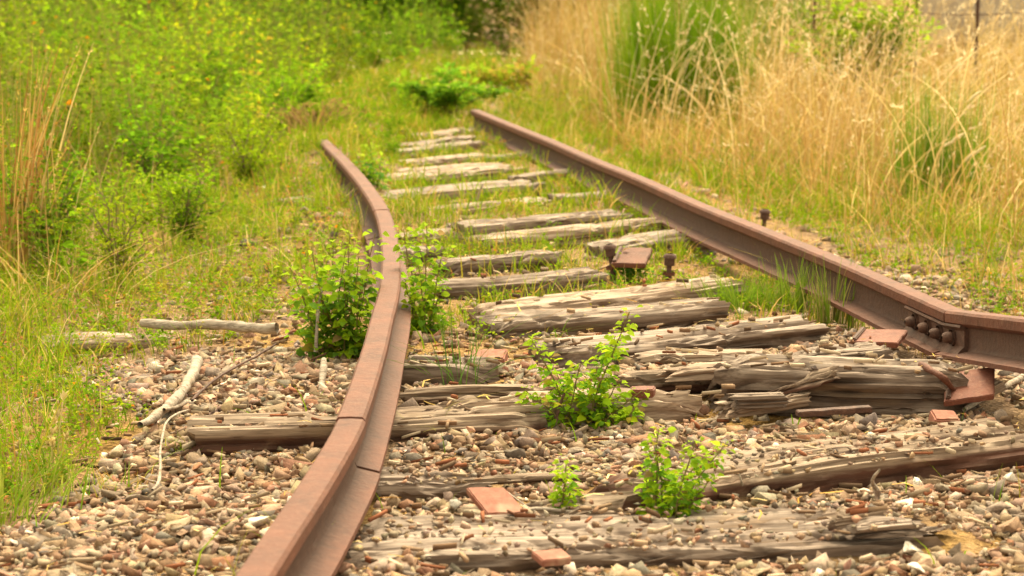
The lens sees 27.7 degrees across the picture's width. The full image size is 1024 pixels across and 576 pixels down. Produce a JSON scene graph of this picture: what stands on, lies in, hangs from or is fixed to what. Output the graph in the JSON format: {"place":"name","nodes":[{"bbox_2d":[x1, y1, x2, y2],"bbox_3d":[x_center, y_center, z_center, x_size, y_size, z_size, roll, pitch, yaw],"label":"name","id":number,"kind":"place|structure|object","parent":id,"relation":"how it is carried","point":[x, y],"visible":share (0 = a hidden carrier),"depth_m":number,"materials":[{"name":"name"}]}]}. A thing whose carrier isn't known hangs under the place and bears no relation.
{"place":"outdoors","nodes":[
{"label":"outdoors","id":0,"kind":"place"},
{"bbox_2d":[0,0,462,438],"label":"tall grass","id":1,"kind":"structure","parent":0,"point":[90,134],"depth_m":12.25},
{"bbox_2d":[0,100,1023,575],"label":"gravel","id":2,"kind":"structure","parent":0,"point":[166,542],"depth_m":4.66,"materials":[{"name":"gravel"}]},
{"bbox_2d":[54,463,183,500],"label":"grass tuft","id":3,"kind":"object","parent":2,"relation":"on","point":[101,479],"visible":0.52,"depth_m":4.68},
{"bbox_2d":[137,355,202,427],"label":"branch","id":4,"kind":"object","parent":2,"relation":"on","point":[175,400],"visible":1,"depth_m":5.32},
{"bbox_2d":[191,343,276,401],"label":"twig","id":5,"kind":"object","parent":2,"relation":"on","point":[196,395],"visible":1,"depth_m":5.62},
{"bbox_2d":[248,516,269,527],"bbox_3d":[-0.518,0.478,4.219,0.046,0.025,0.034,2,9,13],"label":"stone","id":6,"kind":"object","parent":2,"relation":"on","point":[255,522],"visible":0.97,"depth_m":4.22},
{"bbox_2d":[318,357,326,389],"bbox_3d":[-0.507,0.247,5.579,0.021,0.094,0.177,0,9,-2],"label":"stick","id":7,"kind":"object","parent":2,"relation":"on","point":[323,371],"visible":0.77,"depth_m":5.59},
{"bbox_2d":[274,228,388,361],"bbox_3d":[-0.521,0.039,6.070,0.302,0.430,0.251,1,9,9],"label":"seedling","id":8,"kind":"object","parent":2,"relation":"on","point":[346,339],"visible":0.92,"depth_m":6.05,"materials":[{"name":"green plant"}]},
{"bbox_2d":[469,349,507,362],"bbox_3d":[-0.065,0.195,5.761,0.118,0.032,0.072,-1,20,-6],"label":"brick fragment","id":9,"kind":"object","parent":2,"relation":"on","point":[496,353],"visible":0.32,"depth_m":5.76,"materials":[{"name":"brick"}]},
{"bbox_2d":[457,472,597,484],"bbox_3d":[0.033,0.415,4.507,0.323,0.022,0.030,-1,9,-9],"label":"wood splinter","id":10,"kind":"object","parent":2,"relation":"on","point":[521,478],"visible":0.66,"depth_m":4.50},
{"bbox_2d":[531,549,570,566],"bbox_3d":[0.074,0.498,3.841,0.067,0.016,0.053,-2,14,-29],"label":"tile fragment","id":11,"kind":"object","parent":2,"relation":"on","point":[551,557],"visible":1,"depth_m":3.83,"materials":[{"name":"tile"}]},
{"bbox_2d":[547,454,583,508],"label":"seedling","id":12,"kind":"object","parent":2,"relation":"on","point":[554,496],"visible":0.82,"depth_m":4.25,"materials":[{"name":"green plant"}]},
{"bbox_2d":[795,405,871,416],"bbox_3d":[0.784,0.300,5.064,0.186,0.016,0.033,-3,9,-6],"label":"flat bar","id":13,"kind":"object","parent":2,"relation":"on","point":[844,410],"visible":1,"depth_m":5.05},
{"bbox_2d":[902,541,923,555],"bbox_3d":[0.761,0.501,3.960,0.042,0.038,0.040,0,9,0],"label":"stone","id":14,"kind":"object","parent":2,"relation":"on","point":[910,548],"visible":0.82,"depth_m":3.95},
{"bbox_2d":[928,410,958,422],"bbox_3d":[1.060,0.324,5.104,0.084,0.032,0.063,3,19,-18],"label":"brick fragment","id":15,"kind":"object","parent":2,"relation":"on","point":[942,416],"visible":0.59,"depth_m":5.09,"materials":[{"name":"brick"}]},
{"bbox_2d":[944,368,994,405],"bbox_3d":[1.162,0.247,5.282,0.180,0.025,0.142,-8,26,-5],"label":"baseplate","id":16,"kind":"object","parent":2,"relation":"on","point":[980,387],"visible":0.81,"depth_m":5.25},
{"bbox_2d":[965,377,1007,405],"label":"wood splinter","id":17,"kind":"object","parent":2,"relation":"on","point":[1000,386],"visible":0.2,"depth_m":5.35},
{"bbox_2d":[962,374,1023,411],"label":"stick","id":18,"kind":"object","parent":2,"relation":"on","point":[1011,382],"visible":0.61,"depth_m":5.46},
{"bbox_2d":[0,0,1023,575],"bbox_3d":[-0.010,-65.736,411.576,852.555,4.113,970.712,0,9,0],"label":"ground","id":19,"kind":"structure","parent":0,"point":[950,538],"depth_m":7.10,"materials":[{"name":"green plant"}]},
{"bbox_2d":[0,389,68,484],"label":"seed heads","id":20,"kind":"object","parent":19,"relation":"on","point":[52,443],"visible":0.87,"depth_m":4.80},
{"bbox_2d":[0,146,102,275],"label":"weed bush","id":21,"kind":"object","parent":19,"relation":"on","point":[73,184],"visible":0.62,"depth_m":7.91,"materials":[{"name":"green plant"}]},
{"bbox_2d":[0,31,107,277],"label":"dry stalks","id":22,"kind":"object","parent":19,"relation":"on","point":[30,165],"visible":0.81,"depth_m":7.88,"materials":[{"name":"plant"}]},
{"bbox_2d":[22,45,126,170],"bbox_3d":[-2.451,-0.981,11.606,0.645,0.749,0.592,5,10,31],"label":"weed bush","id":23,"kind":"object","parent":19,"relation":"on","point":[77,110],"visible":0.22,"depth_m":11.57,"materials":[{"name":"green plant"}]},
{"bbox_2d":[0,435,181,526],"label":"grass tuft","id":24,"kind":"object","parent":19,"relation":"on","point":[24,492],"visible":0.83,"depth_m":4.55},
{"bbox_2d":[36,332,174,353],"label":"sleeper","id":25,"kind":"object","parent":19,"relation":"on","point":[119,337],"visible":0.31,"depth_m":6.52,"materials":[{"name":"wood"}]},
{"bbox_2d":[69,185,161,287],"bbox_3d":[-1.441,-0.188,7.620,0.356,0.383,0.376,0,9,0],"label":"weed bush","id":26,"kind":"object","parent":19,"relation":"on","point":[116,244],"visible":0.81,"depth_m":7.61,"materials":[{"name":"green plant"}]},
{"bbox_2d":[99,92,212,194],"bbox_3d":[-1.776,-0.708,10.399,0.499,0.530,0.611,-4,10,-26],"label":"weed bush","id":27,"kind":"object","parent":19,"relation":"on","point":[140,134],"visible":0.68,"depth_m":10.38,"materials":[{"name":"green plant"}]},
{"bbox_2d":[137,409,188,490],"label":"twig","id":28,"kind":"object","parent":19,"relation":"on","point":[158,481],"visible":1,"depth_m":4.67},
{"bbox_2d":[0,192,331,312],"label":"dry stalks","id":29,"kind":"object","parent":19,"relation":"on","point":[18,268],"visible":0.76,"depth_m":7.14,"materials":[{"name":"plant"}]},
{"bbox_2d":[136,161,238,244],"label":"weed bush","id":30,"kind":"object","parent":19,"relation":"on","point":[182,220],"visible":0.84,"depth_m":8.59,"materials":[{"name":"green plant"}]},
{"bbox_2d":[139,319,278,333],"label":"branch","id":31,"kind":"object","parent":19,"relation":"on","point":[238,326],"visible":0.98,"depth_m":6.40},
{"bbox_2d":[157,21,267,120],"bbox_3d":[-2.145,-1.536,15.047,0.793,0.774,0.828,-4,10,-25],"label":"weed bush","id":32,"kind":"object","parent":19,"relation":"on","point":[204,63],"visible":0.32,"depth_m":15.05,"materials":[{"name":"green plant"}]},
{"bbox_2d":[209,110,296,181],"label":"weed bush","id":33,"kind":"object","parent":19,"relation":"on","point":[245,160],"visible":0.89,"depth_m":10.38,"materials":[{"name":"green plant"}]},
{"bbox_2d":[245,57,331,132],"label":"weed bush","id":34,"kind":"object","parent":19,"relation":"on","point":[291,85],"visible":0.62,"depth_m":13.37,"materials":[{"name":"green plant"}]},
{"bbox_2d":[277,96,349,125],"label":"bramble","id":35,"kind":"object","parent":19,"relation":"on","point":[308,108],"visible":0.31,"depth_m":12.75,"materials":[{"name":"green plant"}]},
{"bbox_2d":[314,287,322,351],"bbox_3d":[-0.561,0.092,6.054,0.013,0.174,0.121,1,9,6],"label":"stick","id":36,"kind":"object","parent":19,"relation":"on","point":[316,328],"visible":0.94,"depth_m":6.02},
{"bbox_2d":[249,97,403,131],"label":"fern clump","id":37,"kind":"object","parent":19,"relation":"on","point":[297,118],"visible":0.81,"depth_m":12.35,"materials":[{"name":"plant"}]},
{"bbox_2d":[300,0,381,38],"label":"shrub","id":38,"kind":"object","parent":19,"relation":"on","point":[365,1],"visible":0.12,"depth_m":25.68,"materials":[{"name":"green plant"}]},
{"bbox_2d":[186,405,547,456],"bbox_3d":[-0.348,0.376,5.079,0.896,0.147,0.211,-1,9,-9],"label":"sleeper","id":39,"kind":"object","parent":19,"relation":"on","point":[271,435],"visible":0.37,"depth_m":5.00,"materials":[{"name":"wood"}]},
{"bbox_2d":[347,142,391,189],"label":"seedling","id":40,"kind":"object","parent":19,"relation":"on","point":[371,170],"visible":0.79,"depth_m":9.65,"materials":[{"name":"green plant"}]},
{"bbox_2d":[399,245,443,265],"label":"sleeper","id":41,"kind":"object","parent":19,"relation":"on","point":[422,248],"visible":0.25,"depth_m":7.69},
{"bbox_2d":[336,210,410,473],"bbox_3d":[-0.389,0.049,6.165,0.177,0.131,3.655,0,9,-2],"label":"rail","id":42,"kind":"object","parent":41,"relation":"on","point":[371,399],"visible":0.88,"depth_m":5.23,"materials":[{"name":"metal"}]},
{"bbox_2d":[393,219,456,334],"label":"seedling","id":43,"kind":"object","parent":19,"relation":"on","point":[424,308],"visible":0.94,"depth_m":6.39,"materials":[{"name":"green plant"}]},
{"bbox_2d":[397,228,463,243],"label":"sleeper","id":44,"kind":"object","parent":19,"relation":"on","point":[443,230],"visible":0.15,"depth_m":8.12,"materials":[{"name":"grey wood"}]},
{"bbox_2d":[376,467,496,502],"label":"sleeper","id":45,"kind":"object","parent":19,"relation":"on","point":[427,488],"visible":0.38,"depth_m":4.42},
{"bbox_2d":[403,127,473,139],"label":"sleeper","id":46,"kind":"object","parent":19,"relation":"on","point":[442,134],"visible":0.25,"depth_m":12.91,"materials":[{"name":"grey wood"}]},
{"bbox_2d":[390,140,487,158],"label":"sleeper","id":47,"kind":"object","parent":19,"relation":"on","point":[475,144],"visible":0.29,"depth_m":11.91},
{"bbox_2d":[401,135,483,147],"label":"sleeper","id":48,"kind":"object","parent":19,"relation":"on","point":[450,139],"visible":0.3,"depth_m":12.34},
{"bbox_2d":[399,153,494,167],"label":"sleeper","id":49,"kind":"object","parent":19,"relation":"on","point":[443,159],"visible":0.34,"depth_m":11.24,"materials":[{"name":"grey wood"}]},
{"bbox_2d":[382,61,512,115],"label":"bramble","id":50,"kind":"object","parent":19,"relation":"on","point":[442,95],"visible":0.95,"depth_m":14.31,"materials":[{"name":"green plant"}]},
{"bbox_2d":[429,0,468,28],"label":"shrub","id":51,"kind":"object","parent":19,"relation":"on","point":[459,1],"visible":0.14,"depth_m":26.81,"materials":[{"name":"green plant"}]},
{"bbox_2d":[401,355,500,385],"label":"sleeper","id":52,"kind":"object","parent":19,"relation":"on","point":[411,375],"visible":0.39,"depth_m":5.55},
{"bbox_2d":[396,163,507,172],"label":"sleeper","id":53,"kind":"object","parent":19,"relation":"on","point":[403,170],"visible":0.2,"depth_m":10.82,"materials":[{"name":"grey wood"}]},
{"bbox_2d":[384,164,527,184],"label":"sleeper","id":54,"kind":"object","parent":19,"relation":"on","point":[485,169],"visible":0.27,"depth_m":10.53,"materials":[{"name":"grey wood"}]},
{"bbox_2d":[318,140,389,240],"bbox_3d":[-0.740,-0.481,9.525,0.144,0.131,3.164,-1,9,-9],"label":"rail","id":55,"kind":"object","parent":54,"relation":"on","point":[348,169],"visible":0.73,"depth_m":9.02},
{"bbox_2d":[383,179,546,201],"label":"sleeper","id":56,"kind":"object","parent":19,"relation":"on","point":[450,190],"visible":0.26,"depth_m":9.77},
{"bbox_2d":[330,288,607,384],"bbox_3d":[-0.159,0.163,5.467,0.948,0.249,0.787,0,9,0],"label":"rush","id":57,"kind":"object","parent":19,"relation":"on","point":[455,362],"visible":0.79,"depth_m":5.52,"materials":[{"name":"green plant"}]},
{"bbox_2d":[400,384,544,405],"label":"sleeper","id":58,"kind":"object","parent":19,"relation":"on","point":[441,393],"visible":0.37,"depth_m":5.32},
{"bbox_2d":[419,197,550,214],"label":"sleeper","id":59,"kind":"object","parent":19,"relation":"on","point":[472,207],"visible":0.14,"depth_m":9.21,"materials":[{"name":"grey wood"}]},
{"bbox_2d":[58,0,914,53],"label":"undergrowth","id":60,"kind":"object","parent":19,"relation":"on","point":[499,6],"visible":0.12,"depth_m":25.69,"materials":[{"name":"green plant"}]},
{"bbox_2d":[450,54,542,96],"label":"bramble","id":61,"kind":"object","parent":19,"relation":"on","point":[485,73],"visible":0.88,"depth_m":16.84,"materials":[{"name":"green plant"}]},
{"bbox_2d":[433,250,566,277],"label":"sleeper","id":62,"kind":"object","parent":19,"relation":"on","point":[467,263],"visible":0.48,"depth_m":7.47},
{"bbox_2d":[479,151,536,163],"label":"sleeper","id":63,"kind":"object","parent":19,"relation":"on","point":[520,154],"visible":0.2,"depth_m":11.37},
{"bbox_2d":[0,0,1023,523],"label":"weeds","id":64,"kind":"object","parent":19,"relation":"on","point":[348,46],"visible":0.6,"depth_m":11.59,"materials":[{"name":"green plant"}]},
{"bbox_2d":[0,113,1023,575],"bbox_3d":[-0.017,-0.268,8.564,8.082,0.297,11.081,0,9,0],"label":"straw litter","id":65,"kind":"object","parent":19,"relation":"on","point":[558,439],"visible":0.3,"depth_m":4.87,"materials":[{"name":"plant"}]},
{"bbox_2d":[426,267,608,300],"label":"sleeper","id":66,"kind":"object","parent":19,"relation":"on","point":[459,286],"visible":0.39,"depth_m":7.14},
{"bbox_2d":[446,209,632,234],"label":"sleeper","id":67,"kind":"object","parent":19,"relation":"on","point":[541,221],"visible":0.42,"depth_m":8.55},
{"bbox_2d":[507,169,575,183],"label":"sleeper","id":68,"kind":"object","parent":19,"relation":"on","point":[525,176],"visible":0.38,"depth_m":10.28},
{"bbox_2d":[463,217,667,253],"bbox_3d":[0.238,-0.194,8.298,1.034,0.116,0.141,-7,12,-39],"label":"sleeper","id":69,"kind":"object","parent":19,"relation":"on","point":[579,231],"visible":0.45,"depth_m":8.24,"materials":[{"name":"grey wood"}]},
{"bbox_2d":[438,388,706,423],"bbox_3d":[0.162,0.328,5.221,0.702,0.126,0.166,-2,9,-12],"label":"sleeper","id":70,"kind":"object","parent":19,"relation":"on","point":[679,406],"visible":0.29,"depth_m":5.19,"materials":[{"name":"grey wood"}]},
{"bbox_2d":[630,386,655,397],"bbox_3d":[0.327,0.260,5.191,0.066,0.024,0.053,0,9,0],"label":"brick fragment","id":71,"kind":"object","parent":70,"relation":"on","point":[650,389],"visible":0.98,"depth_m":5.17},
{"bbox_2d":[514,304,649,430],"bbox_3d":[0.177,0.202,5.130,0.343,0.345,0.190,0,9,0],"label":"seedling","id":72,"kind":"object","parent":19,"relation":"on","point":[599,418],"visible":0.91,"depth_m":5.12,"materials":[{"name":"green plant"}]},
{"bbox_2d":[525,490,638,514],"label":"sleeper","id":73,"kind":"object","parent":19,"relation":"on","point":[616,500],"visible":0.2,"depth_m":4.29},
{"bbox_2d":[510,493,575,512],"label":"twig","id":74,"kind":"object","parent":73,"relation":"on","point":[546,509],"visible":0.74,"depth_m":4.22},
{"bbox_2d":[547,190,617,204],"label":"sleeper","id":75,"kind":"object","parent":19,"relation":"on","point":[558,196],"visible":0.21,"depth_m":9.39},
{"bbox_2d":[470,109,961,356],"bbox_3d":[0.491,-0.477,9.500,0.139,0.131,7.852,-2,9,-11],"label":"rail","id":76,"kind":"object","parent":75,"relation":"on","point":[879,301],"visible":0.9,"depth_m":7.57,"materials":[{"name":"metal"}]},
{"bbox_2d":[849,327,906,347],"bbox_3d":[1.015,0.136,5.760,0.163,0.025,0.161,1,12,8],"label":"baseplate","id":77,"kind":"object","parent":76,"relation":"attached to","point":[892,338],"visible":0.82,"depth_m":5.75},
{"bbox_2d":[903,305,968,353],"bbox_3d":[1.165,0.114,5.761,0.046,0.095,0.443,-1,9,-9],"label":"fishplate","id":78,"kind":"object","parent":76,"relation":"attached to","point":[937,334],"visible":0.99,"depth_m":5.72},
{"bbox_2d":[934,310,1023,373],"bbox_3d":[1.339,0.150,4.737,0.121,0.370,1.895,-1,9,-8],"label":"rail","id":79,"kind":"object","parent":76,"relation":"attached to","point":[996,341],"visible":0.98,"depth_m":5.35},
{"bbox_2d":[475,297,730,337],"bbox_3d":[0.278,0.123,6.445,0.841,0.129,0.180,-4,10,-23],"label":"sleeper","id":80,"kind":"object","parent":19,"relation":"on","point":[684,314],"visible":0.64,"depth_m":6.40,"materials":[{"name":"wood"}]},
{"bbox_2d":[465,276,747,326],"bbox_3d":[0.305,0.079,6.763,1.043,0.145,0.200,-6,11,-31],"label":"sleeper","id":81,"kind":"object","parent":19,"relation":"on","point":[658,292],"visible":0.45,"depth_m":6.73,"materials":[{"name":"grey wood"}]},
{"bbox_2d":[603,244,616,280],"bbox_3d":[0.353,-0.080,7.362,0.048,0.152,0.048,-7,9,1],"label":"rail bolt","id":82,"kind":"object","parent":19,"relation":"on","point":[609,249],"visible":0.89,"depth_m":7.34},
{"bbox_2d":[611,246,651,267],"bbox_3d":[0.423,-0.111,7.358,0.138,0.027,0.182,1,19,6],"label":"baseplate","id":83,"kind":"object","parent":19,"relation":"on","point":[629,258],"visible":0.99,"depth_m":7.33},
{"bbox_2d":[608,248,663,284],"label":"seedling","id":84,"kind":"object","parent":19,"relation":"on","point":[625,271],"visible":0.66,"depth_m":7.33,"materials":[{"name":"green plant"}]},
{"bbox_2d":[344,507,956,573],"bbox_3d":[0.286,0.523,4.074,1.256,0.137,0.319,-2,9,-10],"label":"sleeper","id":85,"kind":"object","parent":19,"relation":"on","point":[580,554],"visible":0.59,"depth_m":4.00,"materials":[{"name":"wood"}]},
{"bbox_2d":[236,418,379,575],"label":"rail","id":86,"kind":"object","parent":85,"relation":"on","point":[313,528],"visible":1,"depth_m":3.79,"materials":[{"name":"metal"}]},
{"bbox_2d":[466,487,524,514],"bbox_3d":[-0.033,0.435,4.206,0.111,0.018,0.103,0,26,-7],"label":"tile fragment","id":87,"kind":"object","parent":85,"relation":"on","point":[491,501],"visible":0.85,"depth_m":4.20,"materials":[{"name":"tile"}]},
{"bbox_2d":[822,506,886,531],"bbox_3d":[0.669,0.451,4.055,0.152,0.037,0.053,-5,10,-29],"label":"wood splinter","id":88,"kind":"object","parent":85,"relation":"on","point":[835,522],"visible":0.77,"depth_m":4.03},
{"bbox_2d":[841,516,930,539],"bbox_3d":[0.720,0.465,4.023,0.190,0.034,0.076,-3,10,-20],"label":"wood splinter","id":89,"kind":"object","parent":85,"relation":"on","point":[888,528],"visible":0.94,"depth_m":4.00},
{"bbox_2d":[584,229,716,259],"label":"sleeper","id":90,"kind":"object","parent":19,"relation":"on","point":[625,241],"visible":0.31,"depth_m":8.05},
{"bbox_2d":[610,369,709,392],"bbox_3d":[0.396,0.249,5.518,0.312,0.054,0.094,-2,9,-15],"label":"wood splinter","id":91,"kind":"object","parent":19,"relation":"on","point":[645,377],"visible":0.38,"depth_m":5.49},
{"bbox_2d":[662,253,676,281],"bbox_3d":[0.551,-0.056,7.309,0.048,0.132,0.048,3,9,-1],"label":"rail bolt","id":92,"kind":"object","parent":19,"relation":"on","point":[669,261],"visible":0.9,"depth_m":7.29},
{"bbox_2d":[528,315,829,368],"bbox_3d":[0.495,0.191,6.053,0.963,0.142,0.218,-5,10,-28],"label":"sleeper","id":93,"kind":"object","parent":19,"relation":"on","point":[794,329],"visible":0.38,"depth_m":6.04,"materials":[{"name":"wood"}]},
{"bbox_2d":[632,426,735,517],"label":"seedling","id":94,"kind":"object","parent":19,"relation":"on","point":[687,491],"visible":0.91,"depth_m":4.23,"materials":[{"name":"green plant"}]},
{"bbox_2d":[573,0,796,129],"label":"broom bush","id":95,"kind":"object","parent":19,"relation":"on","point":[717,38],"visible":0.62,"depth_m":14.70,"materials":[{"name":"green plant"}]},
{"bbox_2d":[670,271,810,314],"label":"grass tuft","id":96,"kind":"object","parent":19,"relation":"on","point":[733,296],"visible":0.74,"depth_m":6.81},
{"bbox_2d":[712,390,811,418],"bbox_3d":[0.626,0.291,5.225,0.277,0.045,0.071,-5,10,-29],"label":"wood splinter","id":97,"kind":"object","parent":19,"relation":"on","point":[798,399],"visible":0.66,"depth_m":5.19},
{"bbox_2d":[726,392,791,408],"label":"wood splinter","id":98,"kind":"object","parent":97,"relation":"on","point":[759,400],"visible":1,"depth_m":5.16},
{"bbox_2d":[759,209,770,226],"bbox_3d":[1.044,-0.246,8.617,0.048,0.162,0.048,3,9,0],"label":"rail bolt","id":99,"kind":"object","parent":19,"relation":"on","point":[764,215],"visible":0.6,"depth_m":8.60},
{"bbox_2d":[715,0,848,90],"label":"broom bush","id":100,"kind":"object","parent":19,"relation":"on","point":[800,13],"visible":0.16,"depth_m":17.59,"materials":[{"name":"green plant"}]},
{"bbox_2d":[759,252,818,313],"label":"grass tuft","id":101,"kind":"object","parent":19,"relation":"on","point":[783,287],"visible":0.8,"depth_m":6.82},
{"bbox_2d":[588,418,1023,510],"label":"sleeper","id":102,"kind":"object","parent":19,"relation":"on","point":[999,450],"visible":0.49,"depth_m":4.58,"materials":[{"name":"wood"}]},
{"bbox_2d":[706,353,968,418],"bbox_3d":[0.836,0.260,5.382,0.684,0.158,0.212,1,9,7],"label":"sleeper","id":103,"kind":"object","parent":19,"relation":"on","point":[892,387],"visible":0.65,"depth_m":5.30,"materials":[{"name":"wood"}]},
{"bbox_2d":[656,361,725,381],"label":"wood splinter","id":104,"kind":"object","parent":103,"relation":"on","point":[703,371],"visible":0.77,"depth_m":5.39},
{"bbox_2d":[630,349,762,363],"bbox_3d":[0.493,0.185,5.515,0.380,0.040,0.092,-1,9,-8],"label":"wood splinter","id":105,"kind":"object","parent":103,"relation":"on","point":[662,358],"visible":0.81,"depth_m":5.48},
{"bbox_2d":[769,366,838,393],"bbox_3d":[0.737,0.237,5.277,0.202,0.041,0.062,-13,9,3],"label":"wood splinter","id":106,"kind":"object","parent":103,"relation":"on","point":[817,378],"visible":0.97,"depth_m":5.26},
{"bbox_2d":[793,342,892,358],"bbox_3d":[0.873,0.179,5.538,0.304,0.045,0.117,-4,10,-24],"label":"wood splinter","id":107,"kind":"object","parent":103,"relation":"on","point":[852,350],"visible":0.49,"depth_m":5.53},
{"bbox_2d":[918,361,955,390],"bbox_3d":[1.064,0.232,5.264,0.113,0.073,0.078,7,11,38],"label":"stick","id":108,"kind":"object","parent":103,"relation":"on","point":[941,376],"visible":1,"depth_m":5.23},
{"bbox_2d":[791,252,890,331],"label":"grass tuft","id":109,"kind":"object","parent":19,"relation":"on","point":[822,303],"visible":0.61,"depth_m":6.53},
{"bbox_2d":[782,0,944,113],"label":"shrub","id":110,"kind":"object","parent":19,"relation":"on","point":[861,16],"visible":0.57,"depth_m":15.00,"materials":[{"name":"green plant"}]},
{"bbox_2d":[810,0,1023,85],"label":"wire fence","id":111,"kind":"object","parent":19,"relation":"on","point":[976,14],"visible":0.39,"depth_m":16.17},
{"bbox_2d":[852,68,1010,199],"bbox_3d":[2.087,-0.780,10.413,0.756,0.691,0.413,4,10,23],"label":"rush","id":112,"kind":"object","parent":19,"relation":"on","point":[946,152],"visible":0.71,"depth_m":10.38,"materials":[{"name":"green plant"}]},
{"bbox_2d":[919,0,1023,52],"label":"wall","id":113,"kind":"structure","parent":19,"relation":"on","point":[996,3],"depth_m":20.81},
{"bbox_2d":[1,0,1023,337],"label":"dry grass","id":114,"kind":"structure","parent":0,"point":[805,140],"depth_m":12.30,"materials":[{"name":"plant"}]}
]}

